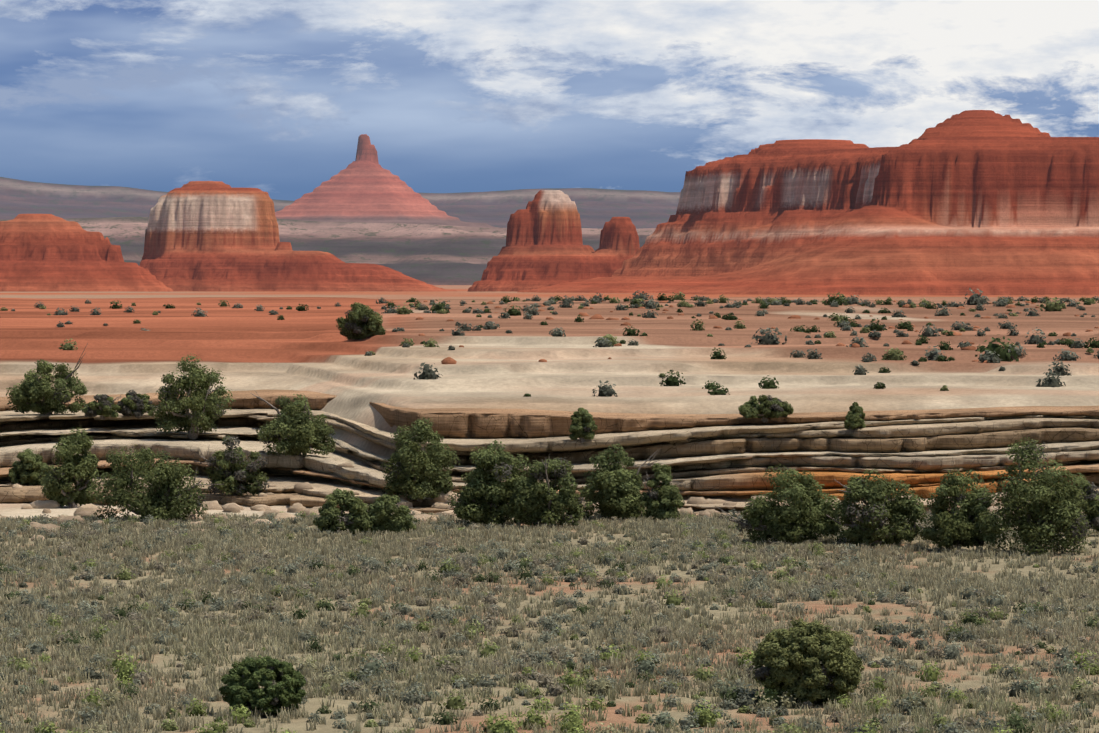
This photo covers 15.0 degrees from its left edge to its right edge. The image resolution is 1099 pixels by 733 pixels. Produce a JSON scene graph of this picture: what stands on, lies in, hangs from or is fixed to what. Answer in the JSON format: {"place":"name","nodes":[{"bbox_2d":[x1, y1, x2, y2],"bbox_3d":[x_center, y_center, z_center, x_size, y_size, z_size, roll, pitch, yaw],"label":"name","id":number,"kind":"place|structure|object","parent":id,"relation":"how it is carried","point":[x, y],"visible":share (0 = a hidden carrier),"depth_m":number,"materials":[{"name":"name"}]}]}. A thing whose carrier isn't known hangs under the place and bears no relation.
{"place":"outdoors","nodes":[
{"label":"outdoors","id":0,"kind":"place"},
{"bbox_2d":[0,217,655,284],"bbox_3d":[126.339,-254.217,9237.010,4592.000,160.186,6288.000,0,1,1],"label":"canyon rim plateau","id":1,"kind":"structure","parent":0,"point":[431,254],"depth_m":8227.48,"materials":[{"name":"grey stone"}]},
{"bbox_2d":[0,177,679,228],"bbox_3d":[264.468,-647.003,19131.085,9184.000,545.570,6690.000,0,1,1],"label":"plateau","id":2,"kind":"structure","parent":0,"point":[599,208],"depth_m":19027.95,"materials":[{"name":"grey stone"}]},
{"bbox_2d":[275,134,498,227],"bbox_3d":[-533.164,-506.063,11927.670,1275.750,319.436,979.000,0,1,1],"label":"butte","id":3,"kind":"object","parent":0,"point":[365,186],"depth_m":11860.39,"materials":[{"name":"red stone"}]},
{"bbox_2d":[0,285,1098,732],"bbox_3d":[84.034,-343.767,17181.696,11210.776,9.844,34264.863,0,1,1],"label":"ground","id":4,"kind":"structure","parent":0,"point":[246,347],"depth_m":293.28,"materials":[{"name":"beige sand"}]},
{"bbox_2d":[41,428,104,507],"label":"juniper","id":5,"kind":"object","parent":4,"relation":"on","point":[58,487],"visible":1,"depth_m":226.32,"materials":[{"name":"green plant"}]},
{"bbox_2d":[0,214,173,291],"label":"butte","id":6,"kind":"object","parent":4,"relation":"on","point":[45,253],"depth_m":2822.44,"materials":[{"name":"red stone"}]},
{"bbox_2d":[90,445,223,520],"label":"juniper","id":7,"kind":"object","parent":4,"relation":"on","point":[162,499],"visible":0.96,"depth_m":211.85,"materials":[{"name":"green plant"}]},
{"bbox_2d":[218,655,306,715],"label":"bush","id":8,"kind":"object","parent":4,"relation":"on","point":[244,677],"visible":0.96,"depth_m":117.60,"materials":[{"name":"green plant"}]},
{"bbox_2d":[139,181,455,291],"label":"butte","id":9,"kind":"object","parent":4,"relation":"on","point":[211,236],"visible":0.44,"depth_m":3247.59,"materials":[{"name":"red stone"}]},
{"bbox_2d":[313,488,367,534],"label":"juniper","id":10,"kind":"object","parent":4,"relation":"on","point":[333,517],"visible":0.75,"depth_m":201.74,"materials":[{"name":"green plant"}]},
{"bbox_2d":[336,302,385,339],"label":"juniper","id":11,"kind":"object","parent":4,"relation":"on","point":[361,321],"visible":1,"depth_m":351.05,"materials":[{"name":"green plant"}]},
{"bbox_2d":[360,494,416,534],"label":"juniper","id":12,"kind":"object","parent":4,"relation":"on","point":[379,515],"visible":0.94,"depth_m":201.81,"materials":[{"name":"green plant"}]},
{"bbox_2d":[446,440,529,524],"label":"juniper","id":13,"kind":"object","parent":4,"relation":"on","point":[480,499],"visible":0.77,"depth_m":209.16,"materials":[{"name":"green plant"}]},
{"bbox_2d":[503,454,585,527],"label":"juniper","id":14,"kind":"object","parent":4,"relation":"on","point":[532,496],"visible":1,"depth_m":207.75,"materials":[{"name":"green plant"}]},
{"bbox_2d":[0,389,1098,513],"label":"sandstone ledge","id":15,"kind":"object","parent":4,"relation":"on","point":[920,452],"visible":0.5,"depth_m":233.68,"materials":[{"name":"beige stone"}]},
{"bbox_2d":[8,448,55,485],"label":"juniper","id":16,"kind":"object","parent":15,"relation":"on","point":[30,468],"visible":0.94,"depth_m":236.92,"materials":[{"name":"green plant"}]},
{"bbox_2d":[6,343,88,418],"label":"juniper","id":17,"kind":"object","parent":15,"relation":"on","point":[34,393],"visible":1,"depth_m":262.13,"materials":[{"name":"green plant"}]},
{"bbox_2d":[81,394,121,419],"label":"juniper","id":18,"kind":"object","parent":15,"relation":"on","point":[104,406],"visible":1,"depth_m":257.68,"materials":[{"name":"green plant"}]},
{"bbox_2d":[117,390,155,418],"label":"juniper","id":19,"kind":"object","parent":15,"relation":"on","point":[134,403],"visible":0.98,"depth_m":258.95,"materials":[{"name":"green plant"}]},
{"bbox_2d":[147,355,235,439],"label":"juniper","id":20,"kind":"object","parent":15,"relation":"on","point":[204,406],"visible":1,"depth_m":254.43,"materials":[{"name":"green plant"}]},
{"bbox_2d":[197,435,269,495],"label":"juniper","id":21,"kind":"object","parent":15,"relation":"on","point":[233,476],"visible":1,"depth_m":229.22,"materials":[{"name":"green plant"}]},
{"bbox_2d":[251,391,335,455],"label":"juniper","id":22,"kind":"object","parent":15,"relation":"on","point":[296,427],"visible":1,"depth_m":241.12,"materials":[{"name":"green plant"}]},
{"bbox_2d":[380,416,459,502],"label":"juniper","id":23,"kind":"object","parent":15,"relation":"on","point":[414,471],"visible":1,"depth_m":221.82,"materials":[{"name":"green plant"}]},
{"bbox_2d":[569,407,597,442],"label":"juniper","id":24,"kind":"object","parent":15,"relation":"on","point":[583,425],"visible":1,"depth_m":230.16,"materials":[{"name":"green plant"}]},
{"bbox_2d":[738,395,793,422],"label":"juniper","id":25,"kind":"object","parent":15,"relation":"on","point":[767,407],"visible":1,"depth_m":236.00,"materials":[{"name":"green plant"}]},
{"bbox_2d":[844,402,865,432],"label":"juniper","id":26,"kind":"object","parent":15,"relation":"on","point":[854,418],"visible":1,"depth_m":232.04,"materials":[{"name":"green plant"}]},
{"bbox_2d":[0,288,1098,396],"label":"desert shrubs","id":27,"kind":"object","parent":4,"relation":"on","point":[996,353],"visible":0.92,"depth_m":389.91,"materials":[{"name":"green plant"}]},
{"bbox_2d":[0,644,1098,732],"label":"small green plants","id":28,"kind":"object","parent":4,"relation":"on","point":[706,716],"visible":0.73,"depth_m":120.52,"materials":[{"name":"green plant"}]},
{"bbox_2d":[0,300,1098,540],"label":"fallen blocks","id":29,"kind":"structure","parent":4,"relation":"on","point":[440,500],"depth_m":223.60,"materials":[{"name":"brown stone"}]},
{"bbox_2d":[467,190,639,291],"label":"butte","id":30,"kind":"object","parent":4,"relation":"on","point":[544,247],"visible":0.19,"depth_m":3033.12,"materials":[{"name":"red stone"}]},
{"bbox_2d":[578,443,661,519],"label":"juniper","id":31,"kind":"object","parent":4,"relation":"on","point":[616,492],"visible":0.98,"depth_m":214.58,"materials":[{"name":"green plant"}]},
{"bbox_2d":[637,463,684,519],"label":"juniper","id":32,"kind":"object","parent":4,"relation":"on","point":[663,500],"visible":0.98,"depth_m":213.31,"materials":[{"name":"green plant"}]},
{"bbox_2d":[715,464,842,544],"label":"juniper","id":33,"kind":"object","parent":4,"relation":"on","point":[810,512],"visible":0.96,"depth_m":193.76,"materials":[{"name":"green plant"}]},
{"bbox_2d":[752,618,864,704],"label":"bush","id":34,"kind":"object","parent":4,"relation":"on","point":[829,669],"visible":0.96,"depth_m":120.87,"materials":[{"name":"green plant"}]},
{"bbox_2d":[518,110,1098,295],"bbox_3d":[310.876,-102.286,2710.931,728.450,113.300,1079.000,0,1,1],"label":"mesa","id":35,"kind":"structure","parent":4,"relation":"on","point":[988,202],"depth_m":2375.75,"materials":[{"name":"red stone"}]},
{"bbox_2d":[827,469,926,547],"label":"juniper","id":36,"kind":"object","parent":4,"relation":"on","point":[870,526],"visible":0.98,"depth_m":192.14,"materials":[{"name":"green plant"}]},
{"bbox_2d":[918,468,1000,550],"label":"juniper","id":37,"kind":"object","parent":4,"relation":"on","point":[960,527],"visible":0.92,"depth_m":190.31,"materials":[{"name":"green plant"}]},
{"bbox_2d":[975,437,1092,554],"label":"juniper","id":38,"kind":"object","parent":4,"relation":"on","point":[1049,513],"visible":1,"depth_m":188.04,"materials":[{"name":"green plant"}]},
{"bbox_2d":[1057,476,1098,534],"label":"juniper","id":39,"kind":"object","parent":4,"relation":"on","point":[1091,508],"visible":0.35,"depth_m":201.67,"materials":[{"name":"green plant"}]},
{"bbox_2d":[1091,517,1098,531],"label":"juniper","id":40,"kind":"object","parent":4,"relation":"on","point":[1094,520],"visible":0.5,"depth_m":201.55,"materials":[{"name":"green plant"}]},
{"bbox_2d":[0,509,1098,732],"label":"sagebrush","id":41,"kind":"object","parent":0,"point":[741,698],"depth_m":151.42,"materials":[{"name":"green plant"}]},
{"bbox_2d":[0,510,1098,732],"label":"bunch grass","id":42,"kind":"structure","parent":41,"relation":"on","point":[390,547],"depth_m":150.74,"materials":[{"name":"green plant"}]},
{"bbox_2d":[0,0,1098,200],"label":"sky","id":43,"kind":"structure","parent":0,"point":[274,97],"materials":[{"name":"blue"}]}
]}

